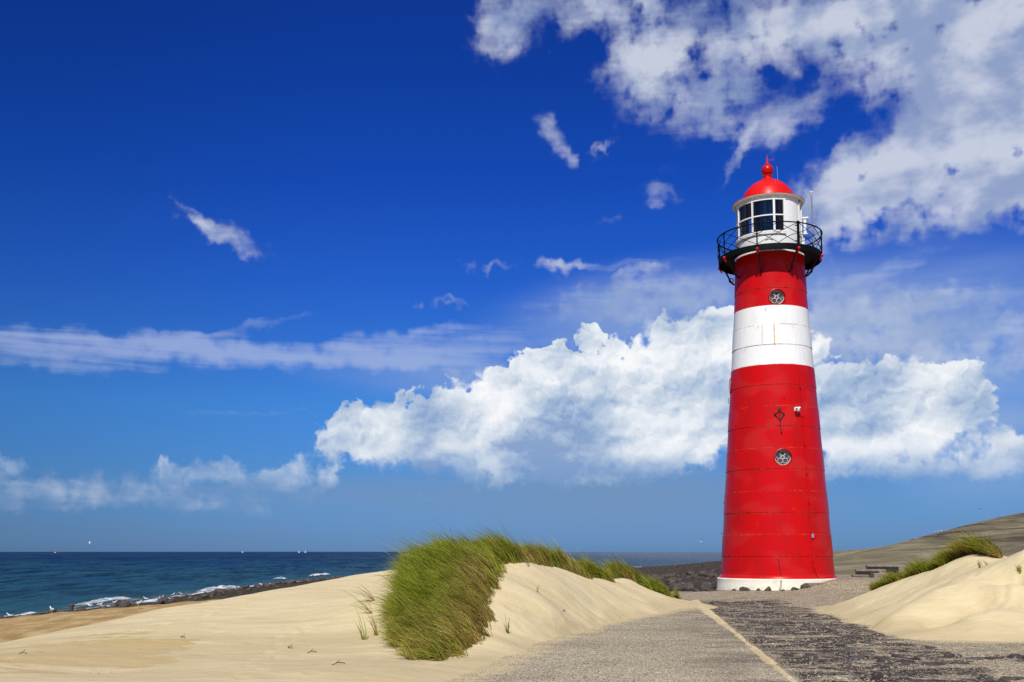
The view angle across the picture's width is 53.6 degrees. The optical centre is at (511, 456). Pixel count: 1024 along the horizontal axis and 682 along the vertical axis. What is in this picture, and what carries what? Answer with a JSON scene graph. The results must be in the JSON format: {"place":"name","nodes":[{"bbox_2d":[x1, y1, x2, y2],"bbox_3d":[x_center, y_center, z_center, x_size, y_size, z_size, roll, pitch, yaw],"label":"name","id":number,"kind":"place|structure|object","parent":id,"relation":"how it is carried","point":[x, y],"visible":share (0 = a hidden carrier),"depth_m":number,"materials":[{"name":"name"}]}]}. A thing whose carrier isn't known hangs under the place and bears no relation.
{"place":"outdoors","nodes":[
{"label":"outdoors","id":0,"kind":"place"},
{"bbox_2d":[0,562,717,681],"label":"sand dune","id":1,"kind":"structure","parent":0,"point":[249,638],"depth_m":15.62,"materials":[{"name":"beige sand"}]},
{"bbox_2d":[343,590,371,612],"bbox_3d":[-2.636,2.441,17.095,0.597,0.466,0.199,0,-5,0],"label":"grass tuft","id":2,"kind":"object","parent":1,"relation":"on","point":[366,608],"visible":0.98,"depth_m":17.12,"materials":[{"name":"green plant"}]},
{"bbox_2d":[356,609,366,639],"bbox_3d":[-2.281,2.476,15.080,0.233,0.531,0.178,2,-6,-18],"label":"grass tuft","id":3,"kind":"object","parent":1,"relation":"on","point":[365,636],"visible":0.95,"depth_m":15.03,"materials":[{"name":"plant"}]},
{"bbox_2d":[354,585,374,602],"bbox_3d":[-2.652,2.487,18.028,0.495,0.497,0.155,2,-6,-17],"label":"grass tuft","id":4,"kind":"object","parent":1,"relation":"on","point":[365,595],"visible":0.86,"depth_m":18.08,"materials":[{"name":"plant"}]},
{"bbox_2d":[366,610,377,635],"bbox_3d":[-2.163,2.503,15.346,0.305,0.451,0.203,4,-7,-35],"label":"grass tuft","id":5,"kind":"object","parent":1,"relation":"on","point":[374,628],"visible":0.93,"depth_m":15.32,"materials":[{"name":"green plant"}]},
{"bbox_2d":[360,522,506,660],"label":"marram grass","id":6,"kind":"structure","parent":1,"relation":"on","point":[438,608],"depth_m":16.15,"materials":[{"name":"green plant"}]},
{"bbox_2d":[514,532,590,578],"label":"marram grass","id":7,"kind":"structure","parent":1,"relation":"on","point":[541,556],"depth_m":22.71,"materials":[{"name":"green plant"}]},
{"bbox_2d":[574,551,621,584],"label":"marram grass","id":8,"kind":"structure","parent":1,"relation":"on","point":[599,572],"depth_m":24.97,"materials":[{"name":"green plant"}]},
{"bbox_2d":[596,551,681,598],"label":"marram grass","id":9,"kind":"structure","parent":1,"relation":"on","point":[619,570],"depth_m":28.13,"materials":[{"name":"green plant"}]},
{"bbox_2d":[0,552,721,616],"bbox_3d":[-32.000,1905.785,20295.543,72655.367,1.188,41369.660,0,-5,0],"label":"sea","id":10,"kind":"structure","parent":0,"point":[35,582],"depth_m":241.10,"materials":[{"name":"liquid"}]},
{"bbox_2d":[89,610,780,681],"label":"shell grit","id":11,"kind":"object","parent":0,"point":[620,657],"visible":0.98,"depth_m":13.40,"materials":[{"name":"beige gravel"}]},
{"bbox_2d":[467,518,530,563],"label":"marram grass","id":12,"kind":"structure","parent":0,"point":[507,551],"depth_m":20.47,"materials":[{"name":"green plant"}]},
{"bbox_2d":[0,513,1023,681],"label":"ground","id":13,"kind":"structure","parent":0,"point":[1007,531],"depth_m":30.42,"materials":[{"name":"grey stone"}]},
{"bbox_2d":[118,603,129,607],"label":"shore rock","id":14,"kind":"object","parent":13,"relation":"on","point":[123,605],"visible":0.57,"depth_m":67.68,"materials":[{"name":"grey stone"}]},
{"bbox_2d":[667,576,677,582],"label":"rubble boulder","id":15,"kind":"object","parent":13,"relation":"on","point":[671,579],"visible":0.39,"depth_m":56.65,"materials":[{"name":"grey stone"}]},
{"bbox_2d":[670,584,683,590],"bbox_3d":[5.996,4.833,36.808,0.540,0.355,0.714,6,-14,9],"label":"rubble boulder","id":16,"kind":"object","parent":13,"relation":"on","point":[679,587],"visible":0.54,"depth_m":36.53,"materials":[{"name":"grey stone"}]},
{"bbox_2d":[684,584,695,590],"bbox_3d":[6.576,4.859,37.344,0.447,0.334,0.545,-4,-11,44],"label":"rubble boulder","id":17,"kind":"object","parent":13,"relation":"on","point":[689,587],"visible":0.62,"depth_m":37.14,"materials":[{"name":"grey stone"}]},
{"bbox_2d":[686,571,695,574],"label":"rubble boulder","id":18,"kind":"object","parent":13,"relation":"on","point":[689,572],"visible":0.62,"depth_m":90.74,"materials":[{"name":"grey stone"}]},
{"bbox_2d":[697,571,705,575],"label":"rubble boulder","id":19,"kind":"object","parent":13,"relation":"on","point":[700,573],"visible":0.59,"depth_m":78.84,"materials":[{"name":"grey stone"}]},
{"bbox_2d":[699,584,709,589],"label":"rubble boulder","id":20,"kind":"object","parent":13,"relation":"on","point":[703,586],"visible":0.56,"depth_m":38.70,"materials":[{"name":"grey stone"}]},
{"bbox_2d":[701,581,714,588],"bbox_3d":[7.597,5.068,39.371,0.596,0.470,0.596,5,-3,1],"label":"rubble boulder","id":21,"kind":"object","parent":13,"relation":"on","point":[710,584],"visible":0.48,"depth_m":39.21,"materials":[{"name":"grey stone"}]},
{"bbox_2d":[705,572,714,577],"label":"rubble boulder","id":22,"kind":"object","parent":13,"relation":"on","point":[710,574],"visible":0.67,"depth_m":67.27,"materials":[{"name":"grey stone"}]},
{"bbox_2d":[692,600,796,681],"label":"sand strip","id":23,"kind":"object","parent":13,"relation":"on","point":[724,624],"visible":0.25,"depth_m":15.68,"materials":[{"name":"beige sand"}]},
{"bbox_2d":[739,587,750,590],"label":"boulder","id":24,"kind":"object","parent":13,"relation":"on","point":[744,589],"visible":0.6,"depth_m":35.45,"materials":[{"name":"grey stone"}]},
{"bbox_2d":[716,156,836,590],"bbox_3d":[9.880,-2.732,38.422,4.462,18.028,4.462,-1,-6,15],"label":"lighthouse","id":25,"kind":"object","parent":13,"relation":"on","point":[776,536],"visible":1,"depth_m":37.06,"materials":[{"name":"paint"}]},
{"bbox_2d":[768,288,785,304],"bbox_3d":[9.783,-5.895,37.415,0.640,0.640,0.156,0,-5,5],"label":"round window","id":26,"kind":"structure","parent":25,"relation":"in","point":[776,297],"depth_m":37.47,"materials":[{"name":"paint"}]},
{"bbox_2d":[774,448,792,464],"bbox_3d":[9.751,0.019,36.449,0.660,0.660,0.156,0,-5,5],"label":"round window","id":27,"kind":"structure","parent":25,"relation":"in","point":[782,457],"depth_m":36.50,"materials":[{"name":"paint"}]},
{"bbox_2d":[800,583,810,588],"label":"boulder","id":28,"kind":"object","parent":13,"relation":"on","point":[804,585],"visible":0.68,"depth_m":35.28,"materials":[{"name":"grey stone"}]},
{"bbox_2d":[807,583,824,586],"bbox_3d":[10.747,4.582,35.628,0.950,0.300,0.450,1,-6,-14],"label":"concrete step","id":29,"kind":"object","parent":13,"relation":"on","point":[813,584],"visible":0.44,"depth_m":35.36,"materials":[{"name":"beige concrete"}]},
{"bbox_2d":[851,575,868,577],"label":"concrete slab","id":30,"kind":"structure","parent":13,"relation":"on","point":[860,576],"depth_m":44.51,"materials":[{"name":"beige concrete"}]},
{"bbox_2d":[716,602,1023,681],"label":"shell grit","id":31,"kind":"object","parent":13,"relation":"on","point":[878,651],"visible":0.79,"depth_m":15.52,"materials":[{"name":"beige gravel"}]},
{"bbox_2d":[797,661,813,663],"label":"basalt stone","id":32,"kind":"object","parent":31,"relation":"on","point":[799,662],"visible":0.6,"depth_m":13.80,"materials":[{"name":"grey stone"}]},
{"bbox_2d":[803,655,818,658],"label":"basalt stone","id":33,"kind":"object","parent":31,"relation":"on","point":[810,656],"visible":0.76,"depth_m":14.38,"materials":[{"name":"grey stone"}]},
{"bbox_2d":[806,640,819,642],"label":"basalt stone","id":34,"kind":"object","parent":31,"relation":"on","point":[814,641],"visible":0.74,"depth_m":16.83,"materials":[{"name":"grey stone"}]},
{"bbox_2d":[808,628,823,630],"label":"basalt stone","id":35,"kind":"object","parent":31,"relation":"on","point":[816,629],"visible":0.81,"depth_m":19.17,"materials":[{"name":"grey stone"}]},
{"bbox_2d":[818,667,836,668],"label":"basalt stone","id":36,"kind":"object","parent":31,"relation":"on","point":[826,668],"visible":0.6,"depth_m":13.15,"materials":[{"name":"grey stone"}]},
{"bbox_2d":[819,651,837,652],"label":"basalt stone","id":37,"kind":"object","parent":31,"relation":"on","point":[829,651],"visible":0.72,"depth_m":15.26,"materials":[{"name":"grey stone"}]},
{"bbox_2d":[833,641,856,643],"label":"basalt stone","id":38,"kind":"object","parent":31,"relation":"on","point":[845,642],"visible":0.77,"depth_m":16.64,"materials":[{"name":"grey stone"}]},
{"bbox_2d":[838,651,852,653],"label":"basalt stone","id":39,"kind":"object","parent":31,"relation":"on","point":[845,652],"visible":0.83,"depth_m":15.17,"materials":[{"name":"grey stone"}]},
{"bbox_2d":[837,664,853,666],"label":"basalt stone","id":40,"kind":"object","parent":31,"relation":"on","point":[842,665],"visible":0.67,"depth_m":13.26,"materials":[{"name":"grey stone"}]},
{"bbox_2d":[843,648,855,650],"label":"basalt stone","id":41,"kind":"object","parent":31,"relation":"on","point":[849,649],"visible":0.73,"depth_m":15.54,"materials":[{"name":"grey stone"}]},
{"bbox_2d":[843,666,857,670],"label":"basalt stone","id":42,"kind":"object","parent":31,"relation":"on","point":[850,668],"visible":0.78,"depth_m":12.93,"materials":[{"name":"grey stone"}]},
{"bbox_2d":[853,655,865,658],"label":"basalt stone","id":43,"kind":"object","parent":31,"relation":"on","point":[858,656],"visible":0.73,"depth_m":14.59,"materials":[{"name":"grey stone"}]},
{"bbox_2d":[864,666,880,669],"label":"basalt stone","id":44,"kind":"object","parent":31,"relation":"on","point":[875,667],"visible":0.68,"depth_m":13.06,"materials":[{"name":"grey stone"}]},
{"bbox_2d":[871,672,888,677],"bbox_3d":[4.440,2.664,12.228,0.215,0.125,0.325,-5,-9,15],"label":"basalt stone","id":45,"kind":"object","parent":31,"relation":"on","point":[879,675],"visible":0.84,"depth_m":12.12,"materials":[{"name":"grey stone"}]},
{"bbox_2d":[876,659,891,662],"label":"basalt stone","id":46,"kind":"object","parent":31,"relation":"on","point":[883,661],"visible":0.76,"depth_m":14.04,"materials":[{"name":"grey stone"}]},
{"bbox_2d":[874,656,894,660],"bbox_3d":[5.299,2.901,14.353,0.249,0.145,0.412,0,-5,1],"label":"basalt stone","id":47,"kind":"object","parent":31,"relation":"on","point":[885,658],"visible":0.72,"depth_m":14.29,"materials":[{"name":"grey stone"}]},
{"bbox_2d":[880,665,897,667],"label":"basalt stone","id":48,"kind":"object","parent":31,"relation":"on","point":[886,666],"visible":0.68,"depth_m":13.22,"materials":[{"name":"grey stone"}]},
{"bbox_2d":[885,662,908,664],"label":"basalt stone","id":49,"kind":"object","parent":31,"relation":"on","point":[895,663],"visible":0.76,"depth_m":13.60,"materials":[{"name":"grey stone"}]},
{"bbox_2d":[895,672,910,676],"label":"basalt stone","id":50,"kind":"object","parent":31,"relation":"on","point":[903,674],"visible":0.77,"depth_m":12.27,"materials":[{"name":"grey stone"}]},
{"bbox_2d":[892,660,915,662],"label":"basalt stone","id":51,"kind":"object","parent":31,"relation":"on","point":[907,661],"visible":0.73,"depth_m":13.89,"materials":[{"name":"grey stone"}]},
{"bbox_2d":[895,655,921,660],"bbox_3d":[5.690,2.909,14.514,0.208,0.124,0.398,8,-7,-36],"label":"basalt stone","id":52,"kind":"object","parent":31,"relation":"on","point":[910,657],"visible":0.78,"depth_m":14.47,"materials":[{"name":"grey stone"}]},
{"bbox_2d":[917,654,928,656],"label":"basalt stone","id":53,"kind":"object","parent":31,"relation":"on","point":[922,655],"visible":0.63,"depth_m":14.80,"materials":[{"name":"grey stone"}]},
{"bbox_2d":[924,646,937,648],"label":"basalt stone","id":54,"kind":"object","parent":31,"relation":"on","point":[929,647],"visible":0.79,"depth_m":15.86,"materials":[{"name":"grey stone"}]},
{"bbox_2d":[919,662,943,665],"bbox_3d":[5.661,2.834,13.654,0.319,0.125,0.251,-4,-6,33],"label":"basalt stone","id":55,"kind":"object","parent":31,"relation":"on","point":[932,664],"visible":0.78,"depth_m":13.60,"materials":[{"name":"grey stone"}]},
{"bbox_2d":[926,672,941,674],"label":"basalt stone","id":56,"kind":"object","parent":31,"relation":"on","point":[933,673],"visible":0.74,"depth_m":12.52,"materials":[{"name":"grey stone"}]},
{"bbox_2d":[944,653,961,657],"bbox_3d":[6.375,2.918,14.630,0.257,0.159,0.310,-1,-8,8],"label":"basalt stone","id":57,"kind":"object","parent":31,"relation":"on","point":[950,655],"visible":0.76,"depth_m":14.57,"materials":[{"name":"grey stone"}]},
{"bbox_2d":[951,661,969,663],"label":"basalt stone","id":58,"kind":"object","parent":31,"relation":"on","point":[958,662],"visible":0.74,"depth_m":13.72,"materials":[{"name":"grey stone"}]},
{"bbox_2d":[951,680,972,681],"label":"basalt stone","id":59,"kind":"object","parent":31,"relation":"on","point":[963,681],"visible":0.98,"depth_m":11.74,"materials":[{"name":"grey stone"}]},
{"bbox_2d":[956,672,976,674],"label":"basalt stone","id":60,"kind":"object","parent":31,"relation":"on","point":[967,673],"visible":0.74,"depth_m":12.45,"materials":[{"name":"grey stone"}]},
{"bbox_2d":[964,657,983,659],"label":"basalt stone","id":61,"kind":"object","parent":31,"relation":"on","point":[975,658],"visible":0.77,"depth_m":14.24,"materials":[{"name":"grey stone"}]},
{"bbox_2d":[977,676,993,680],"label":"basalt stone","id":62,"kind":"object","parent":31,"relation":"on","point":[982,678],"visible":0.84,"depth_m":12.12,"materials":[{"name":"grey stone"}]},
{"bbox_2d":[983,656,1003,659],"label":"basalt stone","id":63,"kind":"object","parent":31,"relation":"on","point":[990,658],"visible":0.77,"depth_m":14.31,"materials":[{"name":"grey stone"}]},
{"bbox_2d":[982,680,1009,681],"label":"basalt stone","id":64,"kind":"object","parent":31,"relation":"on","point":[996,681],"visible":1,"depth_m":11.69,"materials":[{"name":"grey stone"}]},
{"bbox_2d":[999,676,1023,680],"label":"basalt stone","id":65,"kind":"object","parent":31,"relation":"on","point":[1009,678],"visible":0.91,"depth_m":12.07,"materials":[{"name":"grey stone"}]},
{"bbox_2d":[1002,655,1023,658],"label":"basalt stone","id":66,"kind":"object","parent":31,"relation":"on","point":[1018,656],"visible":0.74,"depth_m":14.41,"materials":[{"name":"grey stone"}]},
{"bbox_2d":[855,569,885,577],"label":"concrete slab","id":67,"kind":"structure","parent":13,"relation":"on","point":[863,571],"depth_m":46.28,"materials":[{"name":"grey concrete"}]},
{"bbox_2d":[870,573,888,577],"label":"concrete slab","id":68,"kind":"structure","parent":13,"relation":"on","point":[872,575],"depth_m":42.95,"materials":[{"name":"beige concrete"}]},
{"bbox_2d":[866,565,904,574],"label":"concrete slab","id":69,"kind":"structure","parent":13,"relation":"on","point":[894,567],"depth_m":49.55,"materials":[{"name":"grey concrete"}]},
{"bbox_2d":[0,0,1023,551],"label":"sky","id":70,"kind":"structure","parent":0,"point":[276,275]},
{"bbox_2d":[446,599,802,681],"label":"path","id":71,"kind":"structure","parent":0,"point":[644,627],"depth_m":13.81,"materials":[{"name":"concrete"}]},
{"bbox_2d":[863,569,906,591],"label":"marram grass","id":72,"kind":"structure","parent":0,"point":[891,577],"depth_m":26.68,"materials":[{"name":"green plant"}]},
{"bbox_2d":[823,550,1023,641],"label":"sand dune","id":73,"kind":"structure","parent":0,"point":[965,598],"depth_m":19.85,"materials":[{"name":"beige sand"}]},
{"bbox_2d":[902,556,937,576],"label":"marram grass","id":74,"kind":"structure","parent":73,"relation":"on","point":[914,568],"depth_m":25.50,"materials":[{"name":"green plant"}]},
{"bbox_2d":[929,525,1003,566],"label":"marram grass","id":75,"kind":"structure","parent":0,"point":[959,549],"depth_m":24.22,"materials":[{"name":"green plant"}]}
]}

